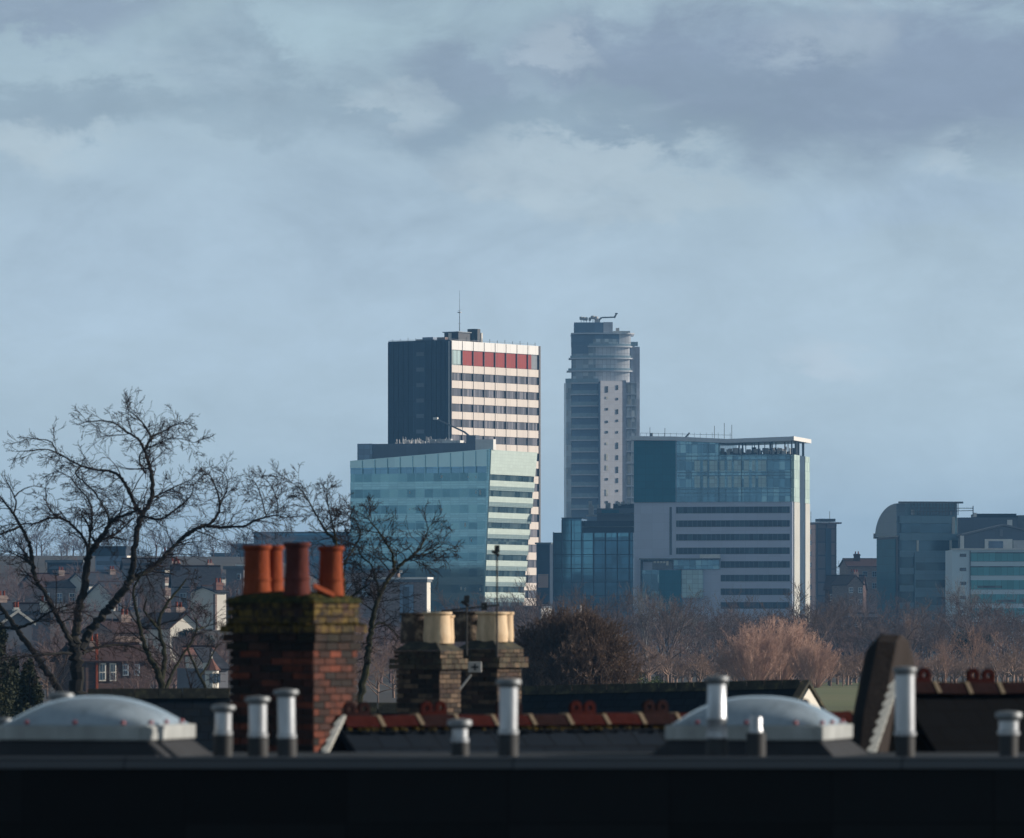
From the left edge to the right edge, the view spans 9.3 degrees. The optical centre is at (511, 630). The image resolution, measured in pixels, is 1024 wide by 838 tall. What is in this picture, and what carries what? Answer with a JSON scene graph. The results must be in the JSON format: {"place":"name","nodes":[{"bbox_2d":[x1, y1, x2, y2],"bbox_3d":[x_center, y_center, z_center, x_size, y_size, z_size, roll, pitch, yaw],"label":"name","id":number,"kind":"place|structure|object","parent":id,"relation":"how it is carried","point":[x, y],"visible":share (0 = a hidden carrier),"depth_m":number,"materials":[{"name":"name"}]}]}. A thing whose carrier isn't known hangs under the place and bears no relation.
{"place":"outdoors","nodes":[
{"label":"outdoors","id":0,"kind":"place"},
{"bbox_2d":[0,555,1020,710],"bbox_3d":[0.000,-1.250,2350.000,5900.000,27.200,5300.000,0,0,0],"label":"ground","id":1,"kind":"structure","parent":0,"point":[836,697],"depth_m":701.31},
{"bbox_2d":[0,591,11,611],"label":"house","id":2,"kind":"structure","parent":1,"relation":"on","point":[6,602],"depth_m":652.53,"materials":[{"name":"brick"}]},
{"bbox_2d":[0,622,22,718],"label":"conifer","id":3,"kind":"object","parent":1,"relation":"on","point":[4,697],"visible":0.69,"depth_m":169.74,"materials":[{"name":"green plant"}]},
{"bbox_2d":[0,602,35,677],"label":"house","id":4,"kind":"structure","parent":1,"relation":"on","point":[15,614],"depth_m":560.05,"materials":[{"name":"ceramic"}]},
{"bbox_2d":[12,658,44,718],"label":"conifer","id":5,"kind":"object","parent":1,"relation":"on","point":[30,694],"visible":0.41,"depth_m":164.98,"materials":[{"name":"green plant"}]},
{"bbox_2d":[12,596,52,672],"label":"house","id":6,"kind":"structure","parent":1,"relation":"on","point":[24,606],"depth_m":590.13,"materials":[{"name":"ceramic"}]},
{"bbox_2d":[18,567,75,602],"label":"house","id":7,"kind":"structure","parent":1,"relation":"on","point":[66,587],"depth_m":900.81,"materials":[{"name":"brick"}]},
{"bbox_2d":[36,655,71,692],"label":"bare tree","id":8,"kind":"object","parent":1,"relation":"on","point":[62,681],"visible":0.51,"depth_m":419.52,"materials":[{"name":"plant"}]},
{"bbox_2d":[45,560,83,574],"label":"building","id":9,"kind":"structure","parent":1,"relation":"on","point":[63,563],"depth_m":1000.71,"materials":[{"name":"grey metal"}]},
{"bbox_2d":[67,566,121,602],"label":"house","id":10,"kind":"structure","parent":1,"relation":"on","point":[92,577],"depth_m":901.37,"materials":[{"name":"brick"}]},
{"bbox_2d":[49,634,149,695],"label":"house","id":11,"kind":"structure","parent":1,"relation":"on","point":[94,678],"depth_m":420.17,"materials":[{"name":"brick"}]},
{"bbox_2d":[86,581,121,610],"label":"house","id":12,"kind":"structure","parent":1,"relation":"on","point":[93,594],"depth_m":820.99,"materials":[{"name":"brick"}]},
{"bbox_2d":[92,546,131,572],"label":"building","id":13,"kind":"structure","parent":1,"relation":"on","point":[103,558],"depth_m":1051.47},
{"bbox_2d":[81,609,148,646],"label":"house","id":14,"kind":"structure","parent":1,"relation":"on","point":[127,617],"depth_m":561.09,"materials":[{"name":"brick"}]},
{"bbox_2d":[96,615,162,663],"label":"bare tree","id":15,"kind":"object","parent":1,"relation":"on","point":[111,637],"visible":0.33,"depth_m":500.85,"materials":[{"name":"plant"}]},
{"bbox_2d":[104,649,173,687],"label":"bare tree","id":16,"kind":"object","parent":1,"relation":"on","point":[118,681],"visible":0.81,"depth_m":399.70,"materials":[{"name":"plant"}]},
{"bbox_2d":[119,548,173,610],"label":"house","id":17,"kind":"structure","parent":1,"relation":"on","point":[125,564],"depth_m":801.07,"materials":[{"name":"brick"}]},
{"bbox_2d":[0,386,307,696],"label":"bare tree","id":18,"kind":"object","parent":1,"relation":"on","point":[76,644],"visible":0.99,"depth_m":150.06,"materials":[{"name":"brown plant"}]},
{"bbox_2d":[88,688,229,751],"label":"slate roof","id":19,"kind":"structure","parent":1,"relation":"on","point":[191,705],"depth_m":99.86,"materials":[{"name":"stone"}]},
{"bbox_2d":[140,557,180,611],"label":"house","id":20,"kind":"structure","parent":1,"relation":"on","point":[164,584],"depth_m":780.98,"materials":[{"name":"brick"}]},
{"bbox_2d":[124,647,202,687],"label":"bare tree","id":21,"kind":"object","parent":1,"relation":"on","point":[161,667],"visible":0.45,"depth_m":410.00,"materials":[{"name":"plant"}]},
{"bbox_2d":[103,559,231,687],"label":"bare tree","id":22,"kind":"object","parent":1,"relation":"on","point":[159,676],"visible":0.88,"depth_m":139.98,"materials":[{"name":"brown plant"}]},
{"bbox_2d":[140,602,203,668],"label":"house","id":23,"kind":"structure","parent":1,"relation":"on","point":[169,616],"depth_m":600.49,"materials":[{"name":"brick"}]},
{"bbox_2d":[0,523,346,579],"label":"woodland","id":24,"kind":"object","parent":1,"relation":"on","point":[165,545],"visible":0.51,"depth_m":1268.19,"materials":[{"name":"plant"}]},
{"bbox_2d":[172,628,214,658],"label":"evergreen tree","id":25,"kind":"object","parent":1,"relation":"on","point":[182,632],"visible":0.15,"depth_m":558.99,"materials":[{"name":"green plant"}]},
{"bbox_2d":[161,622,225,667],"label":"bare tree","id":26,"kind":"object","parent":1,"relation":"on","point":[170,640],"visible":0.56,"depth_m":519.96,"materials":[{"name":"brown wood"}]},
{"bbox_2d":[168,559,221,615],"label":"house","id":27,"kind":"structure","parent":1,"relation":"on","point":[208,574],"depth_m":721.56,"materials":[{"name":"brick"}]},
{"bbox_2d":[181,645,214,667],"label":"house","id":28,"kind":"structure","parent":1,"relation":"on","point":[191,649],"depth_m":430.94,"materials":[{"name":"brown tile"}]},
{"bbox_2d":[177,647,228,691],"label":"villa","id":29,"kind":"object","parent":1,"relation":"on","point":[218,661],"visible":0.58,"depth_m":381.62,"materials":[{"name":"paint"}]},
{"bbox_2d":[187,578,229,629],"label":"house","id":30,"kind":"structure","parent":1,"relation":"on","point":[215,592],"depth_m":700.34,"materials":[{"name":"white paint"}]},
{"bbox_2d":[0,556,460,687],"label":"woodland","id":31,"kind":"object","parent":1,"relation":"on","point":[21,595],"visible":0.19,"depth_m":681.28,"materials":[{"name":"brown wood"}]},
{"bbox_2d":[223,564,243,618],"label":"building","id":32,"kind":"structure","parent":1,"relation":"on","point":[233,573],"depth_m":740.16,"materials":[{"name":"grey metal"}]},
{"bbox_2d":[220,591,366,751],"bbox_3d":[-1.886,1.224,54.511,1.004,3.151,0.877,0,0,30],"label":"chimney stack","id":33,"kind":"object","parent":1,"relation":"on","point":[305,646],"visible":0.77,"depth_m":54.22,"materials":[{"name":"brick"}]},
{"bbox_2d":[242,545,271,594],"bbox_3d":[-2.212,-0.517,54.620,0.260,0.441,0.260,0,0,0],"label":"chimney pot","id":34,"kind":"object","parent":33,"relation":"on","point":[256,578],"visible":1,"depth_m":54.52,"materials":[{"name":"ceramic"}]},
{"bbox_2d":[269,545,283,591],"bbox_3d":[-2.088,-0.517,54.860,0.212,0.440,0.212,0,0,0],"label":"chimney pot","id":35,"kind":"object","parent":33,"relation":"on","point":[276,566],"visible":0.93,"depth_m":54.78,"materials":[{"name":"ceramic"}]},
{"bbox_2d":[283,542,310,595],"bbox_3d":[-1.850,-0.526,54.220,0.237,0.459,0.237,0,0,0],"label":"chimney pot","id":36,"kind":"object","parent":33,"relation":"on","point":[296,578],"visible":1,"depth_m":54.13,"materials":[{"name":"ceramic"}]},
{"bbox_2d":[317,546,343,595],"bbox_3d":[-1.567,-0.511,54.500,0.232,0.429,0.232,0,0,0],"label":"chimney pot","id":37,"kind":"object","parent":33,"relation":"on","point":[330,572],"visible":1,"depth_m":54.41,"materials":[{"name":"ceramic"}]},
{"bbox_2d":[253,532,350,578],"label":"building","id":38,"kind":"structure","parent":1,"relation":"on","point":[305,536],"depth_m":1561.66,"materials":[{"name":"grey metal"}]},
{"bbox_2d":[261,459,465,701],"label":"bare tree","id":39,"kind":"object","parent":1,"relation":"on","point":[377,602],"visible":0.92,"depth_m":130.17,"materials":[{"name":"brown plant"}]},
{"bbox_2d":[343,570,401,625],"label":"building","id":40,"kind":"structure","parent":1,"relation":"on","point":[366,614],"depth_m":1001.42,"materials":[{"name":"brick"}]},
{"bbox_2d":[354,622,393,678],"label":"bare tree","id":41,"kind":"object","parent":1,"relation":"on","point":[378,641],"visible":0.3,"depth_m":519.90,"materials":[{"name":"plant"}]},
{"bbox_2d":[354,643,397,702],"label":"bare tree","id":42,"kind":"object","parent":1,"relation":"on","point":[377,677],"visible":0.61,"depth_m":429.79,"materials":[{"name":"plant"}]},
{"bbox_2d":[357,641,397,697],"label":"bare tree","id":43,"kind":"object","parent":1,"relation":"on","point":[393,676],"visible":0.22,"depth_m":459.95,"materials":[{"name":"plant"}]},
{"bbox_2d":[370,577,432,649],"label":"building","id":44,"kind":"structure","parent":1,"relation":"on","point":[419,585],"depth_m":900.75,"materials":[{"name":"concrete"}]},
{"bbox_2d":[356,702,460,715],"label":"slate roof","id":45,"kind":"structure","parent":1,"relation":"on","point":[382,709],"depth_m":95.91,"materials":[{"name":"stone"}]},
{"bbox_2d":[389,642,467,714],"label":"chimney stack","id":46,"kind":"object","parent":1,"relation":"on","point":[429,672],"visible":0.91,"depth_m":82.18,"materials":[{"name":"brick"}]},
{"bbox_2d":[399,613,423,642],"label":"chimney pot","id":47,"kind":"object","parent":46,"relation":"on","point":[412,627],"visible":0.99,"depth_m":82.72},
{"bbox_2d":[422,612,451,642],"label":"chimney pot","id":48,"kind":"object","parent":46,"relation":"on","point":[437,627],"visible":1,"depth_m":82.20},
{"bbox_2d":[350,417,536,611],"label":"glass office","id":49,"kind":"structure","parent":1,"relation":"on","point":[479,489],"depth_m":1356.51,"materials":[{"name":"teal glass"}]},
{"bbox_2d":[388,291,540,605],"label":"office tower","id":50,"kind":"structure","parent":1,"relation":"on","point":[470,382],"depth_m":1459.02,"materials":[{"name":"white glass"}]},
{"bbox_2d":[461,596,468,654],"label":"aerial pole","id":51,"kind":"object","parent":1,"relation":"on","point":[465,602],"visible":1,"depth_m":84.59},
{"bbox_2d":[457,640,527,714],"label":"chimney stack","id":52,"kind":"object","parent":1,"relation":"on","point":[480,693],"visible":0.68,"depth_m":86.15,"materials":[{"name":"brick"}]},
{"bbox_2d":[451,611,484,641],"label":"chimney pot","id":53,"kind":"object","parent":52,"relation":"on","point":[460,626],"visible":0.8,"depth_m":86.81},
{"bbox_2d":[459,662,481,688],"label":"junction box","id":54,"kind":"object","parent":52,"relation":"attached to","point":[474,666],"visible":0.94,"depth_m":83.75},
{"bbox_2d":[475,612,509,641],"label":"chimney pot","id":55,"kind":"object","parent":52,"relation":"on","point":[486,626],"visible":0.95,"depth_m":86.22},
{"bbox_2d":[507,612,513,641],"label":"chimney pot","id":56,"kind":"object","parent":52,"relation":"on","point":[510,626],"visible":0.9,"depth_m":86.92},
{"bbox_2d":[492,545,499,657],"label":"aerial pole","id":57,"kind":"object","parent":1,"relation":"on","point":[496,551],"visible":1,"depth_m":85.19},
{"bbox_2d":[0,752,1023,837],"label":"flat roof building","id":58,"kind":"structure","parent":1,"relation":"on","point":[565,795],"depth_m":38.93,"materials":[{"name":"concrete"}]},
{"bbox_2d":[48,692,73,700],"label":"vent pipe","id":59,"kind":"object","parent":58,"relation":"on","point":[53,696],"visible":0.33,"depth_m":41.83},
{"bbox_2d":[0,696,212,756],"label":"rooflight","id":60,"kind":"object","parent":58,"relation":"on","point":[96,726],"visible":1,"depth_m":40.48,"materials":[{"name":"plastic"}]},
{"bbox_2d":[211,704,235,756],"bbox_3d":[-1.861,0.656,40.601,0.157,0.362,0.157,1,0,-2],"label":"vent pipe","id":61,"kind":"object","parent":58,"relation":"on","point":[223,740],"visible":0.95,"depth_m":40.55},
{"bbox_2d":[245,696,269,756],"bbox_3d":[-1.630,0.627,40.403,0.162,0.413,0.162,-1,-1,27],"label":"vent pipe","id":62,"kind":"object","parent":58,"relation":"on","point":[257,734],"visible":0.97,"depth_m":40.35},
{"bbox_2d":[274,689,298,756],"bbox_3d":[-1.434,0.600,40.101,0.160,0.456,0.160,-1,0,43],"label":"vent pipe","id":63,"kind":"object","parent":58,"relation":"on","point":[286,741],"visible":0.95,"depth_m":40.05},
{"bbox_2d":[448,719,471,755],"bbox_3d":[-0.339,0.710,40.999,0.159,0.270,0.159,-1,0,-26],"label":"vent pipe","id":64,"kind":"object","parent":58,"relation":"on","point":[459,741],"visible":0.98,"depth_m":40.95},
{"bbox_2d":[496,678,520,756],"bbox_3d":[-0.023,0.566,40.003,0.160,0.524,0.160,0,-1,3],"label":"vent pipe","id":65,"kind":"object","parent":58,"relation":"on","point":[508,733],"visible":0.96,"depth_m":39.95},
{"bbox_2d":[705,675,728,756],"bbox_3d":[1.290,0.556,39.701,0.154,0.544,0.154,0,0,-40],"label":"vent pipe","id":66,"kind":"object","parent":58,"relation":"on","point":[716,739],"visible":0.97,"depth_m":39.65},
{"bbox_2d":[746,717,765,756],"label":"vent pipe","id":67,"kind":"object","parent":58,"relation":"on","point":[755,740],"visible":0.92,"depth_m":39.56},
{"bbox_2d":[649,696,868,756],"bbox_3d":[1.621,0.624,41.221,1.225,0.387,1.200,0,0,14],"label":"rooflight","id":68,"kind":"object","parent":58,"relation":"on","point":[794,728],"visible":0.91,"depth_m":40.79,"materials":[{"name":"plastic"}]},
{"bbox_2d":[893,666,916,756],"bbox_3d":[2.488,0.528,39.902,0.150,0.600,0.150,0,-1,-27],"label":"vent pipe","id":69,"kind":"object","parent":58,"relation":"on","point":[904,733],"visible":0.97,"depth_m":39.85,"materials":[{"name":"metal"}]},
{"bbox_2d":[995,711,1021,756],"bbox_3d":[3.097,0.665,39.300,0.167,0.325,0.167,1,0,-25],"label":"vent pipe","id":70,"kind":"object","parent":58,"relation":"on","point":[1008,732],"visible":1,"depth_m":39.25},
{"bbox_2d":[535,542,552,610],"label":"building","id":71,"kind":"structure","parent":1,"relation":"on","point":[544,564],"depth_m":1430.29,"materials":[{"name":"grey"}]},
{"bbox_2d":[513,599,656,689],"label":"bush","id":72,"kind":"object","parent":1,"relation":"on","point":[577,648],"visible":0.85,"depth_m":229.07,"materials":[{"name":"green plant"}]},
{"bbox_2d":[318,699,852,751],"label":"slate roof","id":73,"kind":"structure","parent":1,"relation":"on","point":[578,729],"depth_m":50.48,"materials":[{"name":"stone"}]},
{"bbox_2d":[322,715,345,751],"bbox_3d":[-1.392,0.829,48.665,0.064,0.333,0.948,0,0,8],"label":"mortar fillet","id":74,"kind":"object","parent":73,"relation":"attached to","point":[334,732],"visible":0.87,"depth_m":48.74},
{"bbox_2d":[553,501,633,635],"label":"glass block","id":75,"kind":"structure","parent":1,"relation":"on","point":[598,555],"depth_m":1401.09,"materials":[{"name":"blue glass"}]},
{"bbox_2d":[564,313,639,644],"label":"residential tower","id":76,"kind":"structure","parent":1,"relation":"on","point":[601,405],"depth_m":1600.10,"materials":[{"name":"grey glass"}]},
{"bbox_2d":[615,579,666,680],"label":"bare tree","id":77,"kind":"object","parent":1,"relation":"on","point":[640,610],"visible":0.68,"depth_m":679.69,"materials":[{"name":"brown wood"}]},
{"bbox_2d":[637,631,689,680],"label":"bare tree","id":78,"kind":"object","parent":1,"relation":"on","point":[642,641],"visible":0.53,"depth_m":619.53,"materials":[{"name":"plant"}]},
{"bbox_2d":[655,593,726,678],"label":"bare tree","id":79,"kind":"object","parent":1,"relation":"on","point":[688,628],"visible":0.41,"depth_m":700.53,"materials":[{"name":"plant"}]},
{"bbox_2d":[669,622,734,681],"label":"bare tree","id":80,"kind":"object","parent":1,"relation":"on","point":[677,647],"visible":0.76,"depth_m":600.15,"materials":[{"name":"plant"}]},
{"bbox_2d":[673,610,741,674],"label":"bare tree","id":81,"kind":"object","parent":1,"relation":"on","point":[718,631],"visible":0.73,"depth_m":639.41,"materials":[{"name":"brown wood"}]},
{"bbox_2d":[630,423,810,646],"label":"office block","id":82,"kind":"structure","parent":1,"relation":"on","point":[718,517],"depth_m":1383.63,"materials":[{"name":"grey metal"}]},
{"bbox_2d":[419,569,1023,682],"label":"woodland","id":83,"kind":"object","parent":1,"relation":"on","point":[667,624],"visible":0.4,"depth_m":690.59,"materials":[{"name":"brown wood"}]},
{"bbox_2d":[704,613,761,669],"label":"bare tree","id":84,"kind":"object","parent":1,"relation":"on","point":[732,633],"visible":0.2,"depth_m":689.08,"materials":[{"name":"brown wood"}]},
{"bbox_2d":[708,619,795,684],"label":"bare tree","id":85,"kind":"object","parent":1,"relation":"on","point":[757,659],"visible":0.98,"depth_m":547.23,"materials":[{"name":"plant"}]},
{"bbox_2d":[520,639,1023,685],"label":"undergrowth","id":86,"kind":"object","parent":1,"relation":"on","point":[1015,669],"visible":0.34,"depth_m":582.76,"materials":[{"name":"brown plant"}]},
{"bbox_2d":[729,614,833,681],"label":"bare tree","id":87,"kind":"object","parent":1,"relation":"on","point":[797,637],"visible":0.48,"depth_m":554.00,"materials":[{"name":"brown wood"}]},
{"bbox_2d":[788,637,841,687],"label":"bare tree","id":88,"kind":"object","parent":1,"relation":"on","point":[815,661],"visible":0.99,"depth_m":539.61,"materials":[{"name":"brown wood"}]},
{"bbox_2d":[810,511,841,640],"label":"office block","id":89,"kind":"structure","parent":1,"relation":"on","point":[823,548],"depth_m":1600.44,"materials":[{"name":"grey concrete"}]},
{"bbox_2d":[813,605,852,655],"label":"bare tree","id":90,"kind":"object","parent":1,"relation":"on","point":[835,637],"visible":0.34,"depth_m":700.46,"materials":[{"name":"plant"}]},
{"bbox_2d":[823,569,867,635],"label":"house","id":91,"kind":"structure","parent":1,"relation":"on","point":[829,579],"depth_m":1222.36,"materials":[{"name":"brick"}]},
{"bbox_2d":[830,570,864,611],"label":"house","id":92,"kind":"structure","parent":1,"relation":"on","point":[847,584],"depth_m":1150.62,"materials":[{"name":"brick"}]},
{"bbox_2d":[830,612,880,662],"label":"house","id":93,"kind":"structure","parent":1,"relation":"on","point":[872,614],"depth_m":900.16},
{"bbox_2d":[828,624,884,680],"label":"bare tree","id":94,"kind":"object","parent":1,"relation":"on","point":[846,642],"visible":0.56,"depth_m":680.14,"materials":[{"name":"plant"}]},
{"bbox_2d":[838,551,876,611],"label":"house","id":95,"kind":"structure","parent":1,"relation":"on","point":[867,567],"depth_m":1300.13,"materials":[{"name":"brick"}]},
{"bbox_2d":[900,610,925,651],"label":"bare tree","id":96,"kind":"object","parent":1,"relation":"on","point":[907,628],"visible":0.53,"depth_m":640.23,"materials":[{"name":"brown wood"}]},
{"bbox_2d":[873,501,973,652],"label":"glass office","id":97,"kind":"structure","parent":1,"relation":"on","point":[916,540],"depth_m":1200.58,"materials":[{"name":"blue glass"}]},
{"bbox_2d":[930,634,959,681],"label":"bare tree","id":98,"kind":"object","parent":1,"relation":"on","point":[944,656],"visible":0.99,"depth_m":570.03,"materials":[{"name":"plant"}]},
{"bbox_2d":[932,573,980,658],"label":"bare tree","id":99,"kind":"object","parent":1,"relation":"on","point":[959,597],"visible":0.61,"depth_m":899.52,"materials":[{"name":"plant"}]},
{"bbox_2d":[950,621,987,676],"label":"bare tree","id":100,"kind":"object","parent":1,"relation":"on","point":[973,652],"visible":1,"depth_m":559.87,"materials":[{"name":"plant"}]},
{"bbox_2d":[915,668,1023,751],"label":"slate roof","id":101,"kind":"structure","parent":1,"relation":"on","point":[955,716],"depth_m":49.21,"materials":[{"name":"stone"}]},
{"bbox_2d":[849,634,914,751],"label":"party wall","id":102,"kind":"structure","parent":101,"relation":"on","point":[873,720],"depth_m":48.70,"materials":[{"name":"brick"}]},
{"bbox_2d":[951,631,993,660],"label":"tree","id":103,"kind":"object","parent":1,"relation":"on","point":[966,641],"visible":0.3,"depth_m":659.36,"materials":[{"name":"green plant"}]},
{"bbox_2d":[957,607,1008,659],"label":"bare tree","id":104,"kind":"object","parent":1,"relation":"on","point":[978,636],"visible":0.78,"depth_m":620.15,"materials":[{"name":"plant"}]},
{"bbox_2d":[945,548,1023,652],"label":"office block","id":105,"kind":"structure","parent":1,"relation":"on","point":[999,572],"depth_m":1150.02,"materials":[{"name":"teal glass"}]},
{"bbox_2d":[956,524,1023,547],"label":"office roof block","id":106,"kind":"structure","parent":1,"relation":"on","point":[1003,536],"depth_m":1190.03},
{"bbox_2d":[957,513,1023,547],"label":"plant block","id":107,"kind":"structure","parent":1,"relation":"on","point":[976,521],"depth_m":1260.11,"materials":[{"name":"grey metal"}]},
{"bbox_2d":[982,628,1023,681],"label":"bare tree","id":108,"kind":"object","parent":1,"relation":"on","point":[993,638],"visible":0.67,"depth_m":599.84,"materials":[{"name":"plant"}]},
{"bbox_2d":[0,0,1023,574],"label":"sky","id":109,"kind":"structure","parent":0,"point":[803,218],"materials":[{"name":"blue"}]},
{"bbox_2d":[519,679,827,713],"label":"slate roof","id":110,"kind":"structure","parent":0,"point":[684,697],"depth_m":111.30,"materials":[{"name":"stone"}]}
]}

